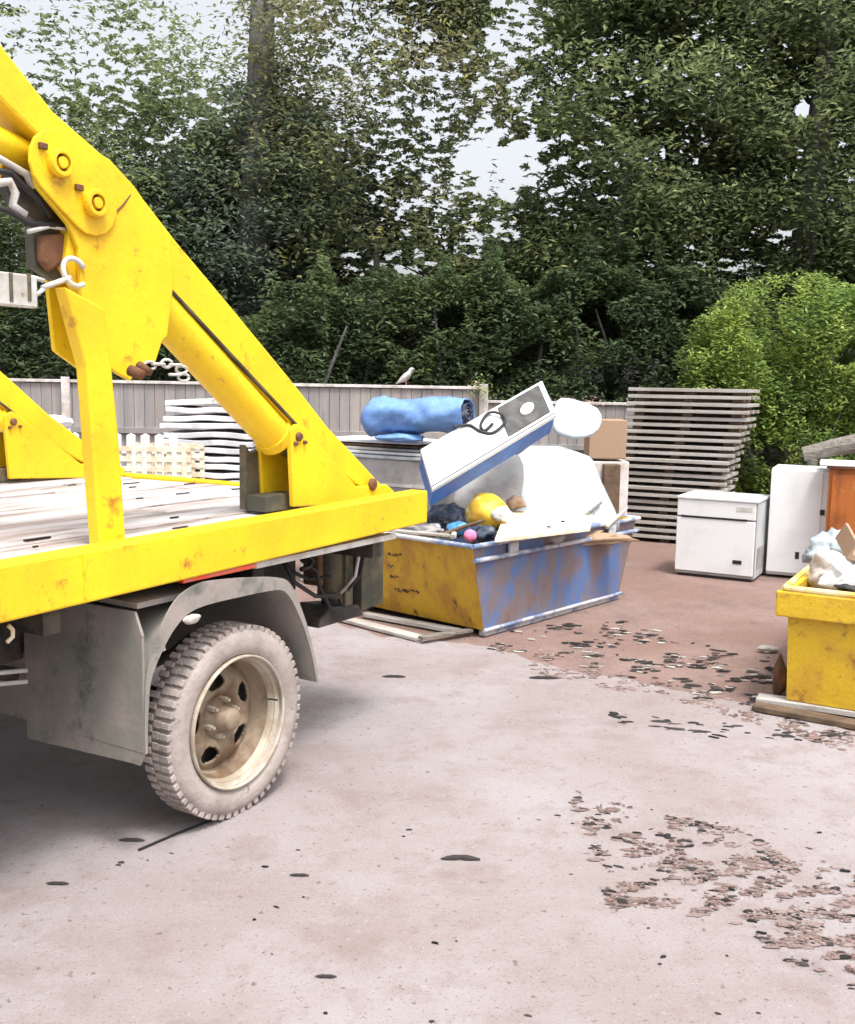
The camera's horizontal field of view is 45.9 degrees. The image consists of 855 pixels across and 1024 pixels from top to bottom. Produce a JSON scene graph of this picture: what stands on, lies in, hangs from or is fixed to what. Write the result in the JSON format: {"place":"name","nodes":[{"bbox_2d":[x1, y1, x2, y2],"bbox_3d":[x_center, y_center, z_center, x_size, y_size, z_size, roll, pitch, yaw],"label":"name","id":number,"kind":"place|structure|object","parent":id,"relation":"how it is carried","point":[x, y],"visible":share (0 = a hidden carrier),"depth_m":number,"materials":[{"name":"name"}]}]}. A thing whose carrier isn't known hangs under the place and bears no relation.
{"place":"outdoors","nodes":[
{"label":"outdoors","id":0,"kind":"place"},
{"bbox_2d":[195,477,239,481],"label":"sagging sheet","id":1,"kind":"object","parent":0,"point":[235,479],"visible":0.08,"depth_m":10.45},
{"bbox_2d":[195,469,239,478],"bbox_3d":[-2.213,-0.419,10.635,0.981,0.067,0.800,1,7,0],"label":"sagging sheet","id":2,"kind":"object","parent":1,"relation":"on","point":[220,474],"visible":0.23,"depth_m":10.24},
{"bbox_2d":[186,461,238,470],"bbox_3d":[-2.222,-0.497,10.625,1.006,0.078,0.800,1,7,0],"label":"sagging sheet","id":3,"kind":"object","parent":2,"relation":"on","point":[233,466],"visible":0.18,"depth_m":10.23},
{"bbox_2d":[195,453,238,462],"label":"sagging sheet","id":4,"kind":"object","parent":3,"relation":"on","point":[214,457],"visible":0.23,"depth_m":10.22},
{"bbox_2d":[195,445,255,453],"bbox_3d":[-2.191,-0.662,10.604,1.019,0.078,0.800,1,7,0],"label":"sagging sheet","id":5,"kind":"object","parent":4,"relation":"on","point":[219,449],"visible":0.24,"depth_m":10.21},
{"bbox_2d":[164,437,255,446],"bbox_3d":[-2.246,-0.745,10.594,0.958,0.073,0.800,1,7,0],"label":"sagging sheet","id":6,"kind":"object","parent":5,"relation":"on","point":[211,441],"visible":0.55,"depth_m":10.20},
{"bbox_2d":[163,429,251,439],"bbox_3d":[-2.184,-0.821,10.585,0.963,0.073,0.800,1,7,0],"label":"sagging sheet","id":7,"kind":"object","parent":6,"relation":"on","point":[225,433],"visible":0.69,"depth_m":10.19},
{"bbox_2d":[160,421,241,428],"bbox_3d":[-2.199,-0.912,10.573,1.007,0.073,0.800,1,7,0],"label":"sagging sheet","id":8,"kind":"object","parent":7,"relation":"on","point":[206,425],"visible":0.53,"depth_m":10.18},
{"bbox_2d":[163,413,235,421],"bbox_3d":[-2.205,-0.988,10.564,0.924,0.072,0.800,1,7,0],"label":"sagging sheet","id":9,"kind":"object","parent":8,"relation":"on","point":[224,417],"visible":0.62,"depth_m":10.17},
{"bbox_2d":[165,405,226,413],"bbox_3d":[-2.153,-1.068,10.554,0.973,0.079,0.800,1,7,0],"label":"sagging sheet","id":10,"kind":"object","parent":9,"relation":"on","point":[192,409],"visible":0.51,"depth_m":10.16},
{"bbox_2d":[165,398,218,405],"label":"sagging sheet","id":11,"kind":"object","parent":10,"relation":"on","point":[191,402],"visible":0.49,"depth_m":10.15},
{"bbox_2d":[0,623,854,1023],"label":"concrete yard","id":12,"kind":"structure","parent":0,"point":[484,755],"depth_m":3.65,"materials":[{"name":"concrete"}]},
{"bbox_2d":[118,838,144,841],"bbox_3d":[-1.113,1.232,3.798,0.100,0.012,0.020,1,7,0],"label":"dark fragment","id":13,"kind":"object","parent":12,"relation":"on","point":[132,839],"visible":1,"depth_m":3.79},
{"bbox_2d":[138,797,258,850],"bbox_3d":[-0.874,1.217,3.969,0.028,0.012,0.631,6,9,35],"label":"rubber strip","id":14,"kind":"object","parent":12,"relation":"on","point":[172,835],"visible":0.66,"depth_m":3.84,"materials":[{"name":"black"}]},
{"bbox_2d":[0,45,426,819],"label":"skip lorry","id":15,"kind":"object","parent":12,"relation":"on","point":[114,577],"visible":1,"depth_m":3.77,"materials":[{"name":"yellow paint"}]},
{"bbox_2d":[418,628,473,639],"bbox_3d":[0.129,0.833,6.902,0.433,0.022,0.060,-4,9,-36],"label":"timber plank","id":16,"kind":"object","parent":12,"relation":"on","point":[444,633],"visible":1,"depth_m":6.88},
{"bbox_2d":[441,855,479,859],"bbox_3d":[0.121,1.264,3.700,0.145,0.015,0.031,1,7,0],"label":"dark fragment","id":17,"kind":"object","parent":12,"relation":"on","point":[458,857],"visible":1,"depth_m":3.69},
{"bbox_2d":[116,809,854,1022],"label":"sparse litter","id":18,"kind":"object","parent":12,"relation":"on","point":[433,942],"visible":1,"depth_m":3.34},
{"bbox_2d":[490,645,853,749],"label":"edge crumbs","id":19,"kind":"object","parent":12,"relation":"on","point":[812,736],"visible":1,"depth_m":5.63,"materials":[{"name":"brick"}]},
{"bbox_2d":[568,790,854,985],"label":"scattered litter","id":20,"kind":"object","parent":12,"relation":"on","point":[774,863],"visible":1,"depth_m":3.56,"materials":[{"name":"brick"}]},
{"bbox_2d":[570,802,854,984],"bbox_3d":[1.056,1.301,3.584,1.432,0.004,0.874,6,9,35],"label":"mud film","id":21,"kind":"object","parent":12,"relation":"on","point":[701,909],"visible":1,"depth_m":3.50,"materials":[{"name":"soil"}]},
{"bbox_2d":[608,711,839,742],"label":"row litter","id":22,"kind":"object","parent":12,"relation":"on","point":[785,734],"visible":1,"depth_m":5.15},
{"bbox_2d":[0,0,854,395],"label":"sky","id":23,"kind":"structure","parent":0,"point":[476,157],"materials":[{"name":"white"}]},
{"bbox_2d":[113,390,854,731],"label":"ground","id":24,"kind":"structure","parent":0,"point":[695,618],"depth_m":7.30,"materials":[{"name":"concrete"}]},
{"bbox_2d":[0,44,67,319],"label":"broadleaf tree","id":25,"kind":"object","parent":24,"relation":"on","point":[33,75],"visible":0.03,"depth_m":15.29,"materials":[{"name":"green plant"}]},
{"bbox_2d":[0,0,228,382],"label":"broadleaf tree","id":26,"kind":"object","parent":24,"relation":"on","point":[21,258],"visible":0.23,"depth_m":14.15,"materials":[{"name":"green plant"}]},
{"bbox_2d":[73,432,177,476],"bbox_3d":[-3.158,-0.189,10.086,1.345,1.204,0.050,1,7,0],"label":"picket panel","id":27,"kind":"object","parent":24,"relation":"on","point":[145,439],"visible":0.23,"depth_m":10.00,"materials":[{"name":"white wood"}]},
{"bbox_2d":[49,415,73,428],"bbox_3d":[-3.639,-0.875,9.880,0.354,0.158,0.327,1,7,0],"label":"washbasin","id":28,"kind":"object","parent":27,"relation":"on","point":[66,423],"visible":0.44,"depth_m":9.80,"materials":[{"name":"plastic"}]},
{"bbox_2d":[119,442,204,478],"bbox_3d":[-2.588,-0.102,9.848,0.704,1.110,0.582,1,7,0],"label":"lattice crate","id":29,"kind":"object","parent":24,"relation":"on","point":[185,452],"visible":0.35,"depth_m":9.52,"materials":[{"name":"beige paint"}]},
{"bbox_2d":[0,0,327,399],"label":"broadleaf tree","id":30,"kind":"object","parent":24,"relation":"on","point":[101,143],"visible":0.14,"depth_m":14.87,"materials":[{"name":"green plant"}]},
{"bbox_2d":[0,193,347,426],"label":"hedge","id":31,"kind":"object","parent":24,"relation":"on","point":[270,327],"visible":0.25,"depth_m":12.95,"materials":[{"name":"green plant"}]},
{"bbox_2d":[10,151,433,387],"bbox_3d":[-3.583,-3.346,17.653,7.668,5.624,6.665,1,7,0],"label":"broadleaf tree","id":32,"kind":"object","parent":24,"relation":"on","point":[304,374],"visible":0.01,"depth_m":15.98,"materials":[{"name":"green plant"}]},
{"bbox_2d":[9,377,487,471],"bbox_3d":[-4.253,-0.718,11.955,9.900,1.752,0.115,1,7,-1],"label":"board fence","id":33,"kind":"object","parent":24,"relation":"on","point":[62,398],"visible":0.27,"depth_m":11.90,"materials":[{"name":"wood"}]},
{"bbox_2d":[396,367,414,383],"bbox_3d":[-0.262,-1.598,11.874,0.224,0.213,0.086,1,7,0],"label":"pigeon","id":34,"kind":"object","parent":33,"relation":"on","point":[404,377],"visible":1,"depth_m":11.85,"materials":[{"name":"grey"}]},
{"bbox_2d":[135,0,381,354],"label":"conifer tree","id":35,"kind":"object","parent":24,"relation":"on","point":[249,264],"visible":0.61,"depth_m":14.38,"materials":[{"name":"green plant"}]},
{"bbox_2d":[205,96,457,408],"bbox_3d":[-1.539,-3.411,16.452,4.562,6.100,4.193,1,7,0],"label":"conifer tree","id":36,"kind":"object","parent":24,"relation":"on","point":[369,208],"visible":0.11,"depth_m":15.65,"materials":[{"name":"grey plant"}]},
{"bbox_2d":[300,452,453,581],"bbox_3d":[-0.381,0.052,8.768,1.290,1.149,0.790,5,8,31],"label":"grey steel bin","id":37,"kind":"object","parent":24,"relation":"on","point":[396,473],"visible":0.09,"depth_m":8.22,"materials":[{"name":"metal"}]},
{"bbox_2d":[348,449,420,456],"bbox_3d":[-0.373,-0.536,8.688,1.330,0.022,0.700,6,8,32],"label":"loose board","id":38,"kind":"object","parent":37,"relation":"on","point":[386,452],"visible":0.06,"depth_m":8.28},
{"bbox_2d":[344,445,420,452],"bbox_3d":[-0.417,-0.566,8.703,1.170,0.020,0.650,5,8,29],"label":"loose board","id":39,"kind":"object","parent":38,"relation":"on","point":[382,448],"visible":0.26,"depth_m":8.33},
{"bbox_2d":[341,441,428,448],"bbox_3d":[-0.347,-0.592,8.713,1.150,0.016,0.640,5,8,31],"label":"loose board","id":40,"kind":"object","parent":39,"relation":"on","point":[386,445],"visible":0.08,"depth_m":8.40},
{"bbox_2d":[337,435,437,444],"bbox_3d":[-0.363,-0.620,8.687,0.980,0.022,0.600,5,8,29],"label":"loose board","id":41,"kind":"object","parent":40,"relation":"on","point":[361,438],"visible":0.5,"depth_m":8.48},
{"bbox_2d":[360,395,475,442],"bbox_3d":[-0.104,-0.748,8.115,0.922,0.377,0.462,5,8,27],"label":"blue roll","id":42,"kind":"object","parent":41,"relation":"on","point":[385,418],"visible":0.98,"depth_m":8.00,"materials":[{"name":"fabric"}]},
{"bbox_2d":[184,0,575,389],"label":"broadleaf tree","id":43,"kind":"object","parent":24,"relation":"on","point":[303,8],"visible":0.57,"depth_m":14.17,"materials":[{"name":"green plant"}]},
{"bbox_2d":[341,618,421,640],"bbox_3d":[-0.411,0.809,7.201,1.013,0.028,0.100,8,10,43],"label":"timber plank","id":44,"kind":"object","parent":24,"relation":"on","point":[405,634],"visible":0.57,"depth_m":7.07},
{"bbox_2d":[362,611,460,631],"bbox_3d":[-0.125,0.797,7.285,0.845,0.031,0.070,6,9,35],"label":"timber plank","id":45,"kind":"object","parent":24,"relation":"on","point":[409,622],"visible":0.81,"depth_m":7.26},
{"bbox_2d":[293,194,625,403],"bbox_3d":[0.379,-2.868,17.303,7.450,4.889,6.338,1,7,0],"label":"broadleaf tree","id":46,"kind":"object","parent":24,"relation":"on","point":[507,266],"visible":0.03,"depth_m":15.71,"materials":[{"name":"green plant"}]},
{"bbox_2d":[467,373,496,416],"bbox_3d":[0.626,-0.682,11.850,0.371,1.876,0.298,1,7,0],"label":"flowering sprig","id":47,"kind":"object","parent":24,"relation":"on","point":[479,388],"visible":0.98,"depth_m":11.79,"materials":[{"name":"plant"}]},
{"bbox_2d":[363,514,640,635],"bbox_3d":[0.514,0.399,8.000,1.383,0.682,2.239,7,9,41],"label":"yellow blue skip","id":48,"kind":"object","parent":24,"relation":"on","point":[488,588],"visible":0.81,"depth_m":7.26,"materials":[{"name":"paint"}]},
{"bbox_2d":[391,529,449,536],"bbox_3d":[-0.052,0.148,7.114,0.455,0.022,0.050,5,8,29],"label":"timber plank","id":49,"kind":"object","parent":48,"relation":"on","point":[421,533],"visible":0.9,"depth_m":7.08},
{"bbox_2d":[413,523,441,537],"bbox_3d":[0.004,0.133,7.180,0.216,0.105,0.124,1,7,0],"label":"crumpled rag","id":50,"kind":"object","parent":48,"relation":"on","point":[431,527],"visible":0.77,"depth_m":7.15,"materials":[{"name":"fabric"}]},
{"bbox_2d":[426,502,465,537],"bbox_3d":[0.169,0.063,7.582,0.316,0.255,0.349,8,10,43],"label":"dark sack","id":51,"kind":"object","parent":48,"relation":"in","point":[443,515],"visible":0.51,"depth_m":7.48,"materials":[{"name":"plastic"}]},
{"bbox_2d":[439,519,483,537],"bbox_3d":[0.248,0.116,7.179,0.408,0.106,0.035,-4,9,-37],"label":"wooden stick","id":52,"kind":"object","parent":48,"relation":"on","point":[459,528],"visible":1,"depth_m":7.17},
{"bbox_2d":[464,529,476,542],"bbox_3d":[0.299,0.167,7.089,0.091,0.096,0.080,1,7,0],"label":"pink toy","id":53,"kind":"object","parent":48,"relation":"in","point":[470,536],"visible":1,"depth_m":7.06,"materials":[{"name":"pink plastic"}]},
{"bbox_2d":[471,525,496,543],"bbox_3d":[0.422,0.180,7.370,0.246,0.180,0.231,1,7,0],"label":"dark sack","id":54,"kind":"object","parent":48,"relation":"in","point":[486,533],"visible":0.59,"depth_m":7.30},
{"bbox_2d":[446,521,470,535],"bbox_3d":[0.234,0.120,7.286,0.185,0.106,0.160,-2,8,-22],"label":"blue bottle","id":55,"kind":"object","parent":54,"relation":"on","point":[455,525],"visible":0.67,"depth_m":7.23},
{"bbox_2d":[419,381,556,505],"bbox_3d":[0.453,-0.537,7.546,1.406,0.900,0.386,-5,9,-40],"label":"white fridge","id":56,"kind":"object","parent":48,"relation":"in","point":[454,460],"visible":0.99,"depth_m":7.40,"materials":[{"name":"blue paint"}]},
{"bbox_2d":[453,411,505,434],"bbox_3d":[0.404,-0.661,7.464,0.418,0.173,0.162,-4,9,-34],"label":"black cable","id":57,"kind":"object","parent":56,"relation":"on","point":[482,430],"visible":1,"depth_m":7.46,"materials":[{"name":"black rubber"}]},
{"bbox_2d":[498,385,549,436],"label":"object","id":58,"kind":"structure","parent":56,"relation":"in","point":[531,405],"depth_m":7.68,"materials":[{"name":"grey metal"}]},
{"bbox_2d":[495,510,593,542],"bbox_3d":[0.885,0.105,7.387,0.695,0.060,1.396,2,7,7],"label":"cream panel","id":59,"kind":"object","parent":48,"relation":"on","point":[520,524],"visible":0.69,"depth_m":7.40,"materials":[{"name":"paint"}]},
{"bbox_2d":[464,493,507,530],"bbox_3d":[0.441,0.012,7.551,0.337,0.308,0.400,1,7,0],"label":"yellow drum","id":60,"kind":"object","parent":59,"relation":"on","point":[479,506],"visible":0.61,"depth_m":7.41,"materials":[{"name":"plastic"}]},
{"bbox_2d":[491,506,512,520],"bbox_3d":[0.542,0.012,7.370,0.165,0.117,0.105,1,7,0],"label":"white rag","id":61,"kind":"object","parent":60,"relation":"on","point":[503,513],"visible":1,"depth_m":7.33,"materials":[{"name":"fabric"}]},
{"bbox_2d":[506,495,526,509],"bbox_3d":[0.702,-0.079,7.985,0.161,0.124,0.177,1,7,0],"label":"torn sack","id":62,"kind":"object","parent":59,"relation":"on","point":[514,502],"visible":1,"depth_m":7.92,"materials":[{"name":"fabric"}]},
{"bbox_2d":[459,530,637,545],"bbox_3d":[0.934,0.189,8.040,1.338,0.214,0.712,-1,7,-16],"label":"rag heap","id":63,"kind":"object","parent":48,"relation":"in","point":[599,536],"visible":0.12,"depth_m":7.85,"materials":[{"name":"beige fabric"}]},
{"bbox_2d":[452,455,523,510],"bbox_3d":[0.491,-0.183,8.163,0.592,0.582,0.474,1,7,0],"label":"grey sack","id":64,"kind":"object","parent":63,"relation":"on","point":[504,481],"visible":0.45,"depth_m":8.06,"materials":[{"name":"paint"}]},
{"bbox_2d":[547,535,565,543],"bbox_3d":[0.924,0.187,7.431,0.192,0.104,0.105,1,7,0],"label":"stone lump","id":65,"kind":"object","parent":48,"relation":"on","point":[556,539],"visible":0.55,"depth_m":7.39,"materials":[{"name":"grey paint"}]},
{"bbox_2d":[517,446,619,530],"bbox_3d":[1.065,-0.201,8.368,0.974,0.668,0.664,1,7,0],"label":"white mattress","id":66,"kind":"object","parent":48,"relation":"in","point":[560,479],"visible":0.69,"depth_m":8.32,"materials":[{"name":"fabric"}]},
{"bbox_2d":[553,398,601,438],"bbox_3d":[1.282,-0.809,8.693,0.424,0.341,0.431,4,8,19],"label":"white sheet bag","id":67,"kind":"object","parent":66,"relation":"on","point":[575,419],"visible":0.97,"depth_m":8.64,"materials":[{"name":"plastic"}]},
{"bbox_2d":[604,507,627,528],"bbox_3d":[1.513,0.046,8.046,0.036,0.153,0.336,7,9,41],"label":"wooden stick","id":68,"kind":"object","parent":48,"relation":"on","point":[614,520],"visible":1,"depth_m":8.01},
{"bbox_2d":[317,0,704,399],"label":"broadleaf tree","id":69,"kind":"object","parent":24,"relation":"on","point":[474,14],"visible":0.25,"depth_m":14.93,"materials":[{"name":"green plant"}]},
{"bbox_2d":[302,159,758,444],"bbox_3d":[1.348,-2.347,13.810,6.074,4.732,1.612,1,7,0],"label":"hedge","id":70,"kind":"object","parent":24,"relation":"on","point":[410,289],"visible":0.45,"depth_m":13.48,"materials":[{"name":"green plant"}]},
{"bbox_2d":[592,459,628,514],"bbox_3d":[1.851,-0.052,10.571,0.408,0.985,0.400,1,7,0],"label":"plaster crate","id":71,"kind":"object","parent":24,"relation":"on","point":[624,477],"visible":0.27,"depth_m":10.34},
{"bbox_2d":[584,419,626,458],"bbox_3d":[1.840,-0.760,10.457,0.380,0.400,0.350,1,7,0],"label":"cardboard box","id":72,"kind":"object","parent":71,"relation":"on","point":[607,439],"visible":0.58,"depth_m":10.29,"materials":[{"name":"cardboard"}]},
{"bbox_2d":[602,464,620,513],"bbox_3d":[1.865,-0.025,10.448,0.170,0.962,0.350,1,7,0],"label":"timber block","id":73,"kind":"object","parent":24,"relation":"on","point":[611,478],"depth_m":10.24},
{"bbox_2d":[456,0,809,417],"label":"broadleaf tree","id":74,"kind":"object","parent":24,"relation":"on","point":[662,195],"visible":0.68,"depth_m":13.86,"materials":[{"name":"green plant"}]},
{"bbox_2d":[492,0,814,386],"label":"conifer tree","id":75,"kind":"object","parent":24,"relation":"on","point":[652,124],"visible":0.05,"depth_m":16.27,"materials":[{"name":"green plant"}]},
{"bbox_2d":[632,523,676,541],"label":"wooden pallet","id":76,"kind":"object","parent":24,"relation":"on","point":[668,534],"visible":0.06,"depth_m":11.51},
{"bbox_2d":[627,509,677,527],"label":"wooden pallet","id":77,"kind":"object","parent":76,"relation":"on","point":[658,520],"visible":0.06,"depth_m":11.50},
{"bbox_2d":[627,496,677,513],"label":"wooden pallet","id":78,"kind":"object","parent":77,"relation":"on","point":[651,504],"visible":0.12,"depth_m":11.51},
{"bbox_2d":[628,482,734,500],"bbox_3d":[2.839,-0.245,11.743,1.300,0.154,0.850,4,8,26],"label":"wooden pallet","id":79,"kind":"object","parent":78,"relation":"on","point":[665,493],"visible":0.34,"depth_m":11.44,"materials":[{"name":"wood"}]},
{"bbox_2d":[628,469,737,488],"bbox_3d":[2.875,-0.404,11.746,1.300,0.154,0.850,4,8,26],"label":"wooden pallet","id":80,"kind":"object","parent":79,"relation":"on","point":[709,480],"visible":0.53,"depth_m":11.42,"materials":[{"name":"wood"}]},
{"bbox_2d":[622,456,740,474],"bbox_3d":[2.886,-0.558,11.698,1.300,0.154,0.850,4,8,25],"label":"wooden pallet","id":81,"kind":"object","parent":80,"relation":"on","point":[698,465],"visible":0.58,"depth_m":11.39,"materials":[{"name":"wood"}]},
{"bbox_2d":[626,441,744,460],"bbox_3d":[2.947,-0.719,11.716,1.300,0.154,0.850,4,8,24],"label":"wooden pallet","id":82,"kind":"object","parent":81,"relation":"on","point":[706,451],"visible":0.72,"depth_m":11.41,"materials":[{"name":"wood"}]},
{"bbox_2d":[627,427,749,446],"bbox_3d":[2.987,-0.875,11.696,1.340,0.154,0.850,4,8,24],"label":"wooden pallet","id":83,"kind":"object","parent":82,"relation":"on","point":[707,437],"visible":0.78,"depth_m":11.40,"materials":[{"name":"wood"}]},
{"bbox_2d":[625,415,756,431],"bbox_3d":[3.046,-1.031,11.670,1.340,0.154,0.850,4,8,25],"label":"wooden pallet","id":84,"kind":"object","parent":83,"relation":"on","point":[686,423],"visible":0.91,"depth_m":11.39,"materials":[{"name":"wood"}]},
{"bbox_2d":[627,401,759,417],"bbox_3d":[3.061,-1.183,11.614,1.340,0.154,0.850,4,8,25],"label":"wooden pallet","id":85,"kind":"object","parent":84,"relation":"on","point":[711,409],"visible":1,"depth_m":11.34,"materials":[{"name":"wood"}]},
{"bbox_2d":[628,387,759,402],"bbox_3d":[3.076,-1.346,11.635,1.340,0.154,0.850,4,8,25],"label":"wooden pallet","id":86,"kind":"object","parent":85,"relation":"on","point":[698,395],"visible":1,"depth_m":11.36,"materials":[{"name":"wood"}]},
{"bbox_2d":[487,621,854,740],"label":"edge litter","id":87,"kind":"object","parent":24,"relation":"on","point":[752,699],"visible":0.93,"depth_m":6.38,"materials":[{"name":"stone"}]},
{"bbox_2d":[487,400,854,493],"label":"board fence","id":88,"kind":"object","parent":24,"relation":"on","point":[609,412],"visible":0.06,"depth_m":12.96,"materials":[{"name":"wood"}]},
{"bbox_2d":[548,0,854,380],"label":"broadleaf tree","id":89,"kind":"object","parent":24,"relation":"on","point":[812,52],"visible":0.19,"depth_m":14.62,"materials":[{"name":"green plant"}]},
{"bbox_2d":[675,490,769,581],"bbox_3d":[2.790,0.212,9.536,0.735,0.750,0.620,5,8,29],"label":"chest freezer","id":90,"kind":"object","parent":24,"relation":"on","point":[721,535],"visible":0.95,"depth_m":9.29,"materials":[{"name":"white metal"}]},
{"bbox_2d":[663,0,854,403],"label":"conifer tree","id":91,"kind":"object","parent":24,"relation":"on","point":[801,227],"visible":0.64,"depth_m":13.77,"materials":[{"name":"green plant"}]},
{"bbox_2d":[664,207,854,408],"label":"hedge","id":92,"kind":"object","parent":24,"relation":"on","point":[693,308],"visible":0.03,"depth_m":13.90,"materials":[{"name":"green plant"}]},
{"bbox_2d":[672,270,854,494],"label":"bright bush","id":93,"kind":"object","parent":24,"relation":"on","point":[807,399],"visible":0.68,"depth_m":12.26,"materials":[{"name":"green plant"}]},
{"bbox_2d":[772,654,786,694],"bbox_3d":[2.015,0.941,5.776,0.076,0.272,0.097,1,7,0],"label":"rusty post stub","id":94,"kind":"object","parent":24,"relation":"on","point":[779,681],"visible":0.93,"depth_m":5.74,"materials":[{"name":"metal"}]},
{"bbox_2d":[731,0,854,383],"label":"broadleaf tree","id":95,"kind":"object","parent":24,"relation":"on","point":[836,132],"visible":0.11,"depth_m":14.28,"materials":[{"name":"green plant"}]},
{"bbox_2d":[766,464,829,575],"bbox_3d":[3.538,0.076,9.557,0.530,1.001,0.588,4,8,24],"label":"tall fridge","id":96,"kind":"object","parent":24,"relation":"on","point":[798,507],"visible":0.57,"depth_m":9.32,"materials":[{"name":"white metal"}]},
{"bbox_2d":[751,701,854,729],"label":"timber plank","id":97,"kind":"object","parent":24,"relation":"on","point":[808,715],"visible":1,"depth_m":5.34,"materials":[{"name":"wood"}]},
{"bbox_2d":[756,693,854,716],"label":"timber plank","id":98,"kind":"object","parent":97,"relation":"on","point":[773,699],"visible":0.81,"depth_m":5.47,"materials":[{"name":"wood"}]},
{"bbox_2d":[775,564,854,709],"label":"yellow skip","id":99,"kind":"object","parent":24,"relation":"on","point":[821,650],"visible":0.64,"depth_m":5.39,"materials":[{"name":"paint"}]},
{"bbox_2d":[844,556,854,564],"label":"rubble heap","id":100,"kind":"object","parent":99,"relation":"in","point":[852,562],"visible":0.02,"depth_m":6.00,"materials":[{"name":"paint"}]},
{"bbox_2d":[802,527,843,562],"bbox_3d":[2.578,0.261,6.310,0.485,0.338,0.303,1,7,0],"label":"crumpled bag","id":101,"kind":"object","parent":100,"relation":"on","point":[823,541],"visible":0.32,"depth_m":6.28,"materials":[{"name":"white plastic"}]},
{"bbox_2d":[807,550,851,589],"bbox_3d":[2.271,0.339,5.713,0.232,0.244,0.220,6,9,34],"label":"plaster lump","id":102,"kind":"object","parent":100,"relation":"on","point":[820,563],"visible":0.56,"depth_m":5.68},
{"bbox_2d":[817,564,854,590],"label":"white sack","id":103,"kind":"object","parent":100,"relation":"on","point":[838,574],"visible":0.81,"depth_m":5.45,"materials":[{"name":"plastic"}]},
{"bbox_2d":[833,584,854,591],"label":"black scrap","id":104,"kind":"object","parent":103,"relation":"on","point":[846,587],"visible":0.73,"depth_m":5.37,"materials":[{"name":"black plastic"}]},
{"bbox_2d":[835,523,854,560],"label":"cardboard scrap","id":105,"kind":"object","parent":100,"relation":"on","point":[845,538],"visible":1,"depth_m":5.91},
{"bbox_2d":[801,434,854,465],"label":"grey log","id":106,"kind":"object","parent":24,"relation":"on","point":[814,453],"visible":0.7,"depth_m":9.62,"materials":[{"name":"wood"}]},
{"bbox_2d":[825,466,854,534],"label":"wooden cupboard","id":107,"kind":"object","parent":24,"relation":"on","point":[840,511],"visible":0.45,"depth_m":8.90,"materials":[{"name":"orange wood"}]},
{"bbox_2d":[820,459,854,466],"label":"white worktop","id":108,"kind":"object","parent":107,"relation":"on","point":[842,463],"visible":1,"depth_m":8.91,"materials":[{"name":"laminate"}]},
{"bbox_2d":[757,645,779,652],"bbox_3d":[2.268,0.913,6.719,0.156,0.052,0.068,1,7,0],"label":"pale offcut","id":109,"kind":"object","parent":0,"point":[766,649],"visible":1,"depth_m":6.70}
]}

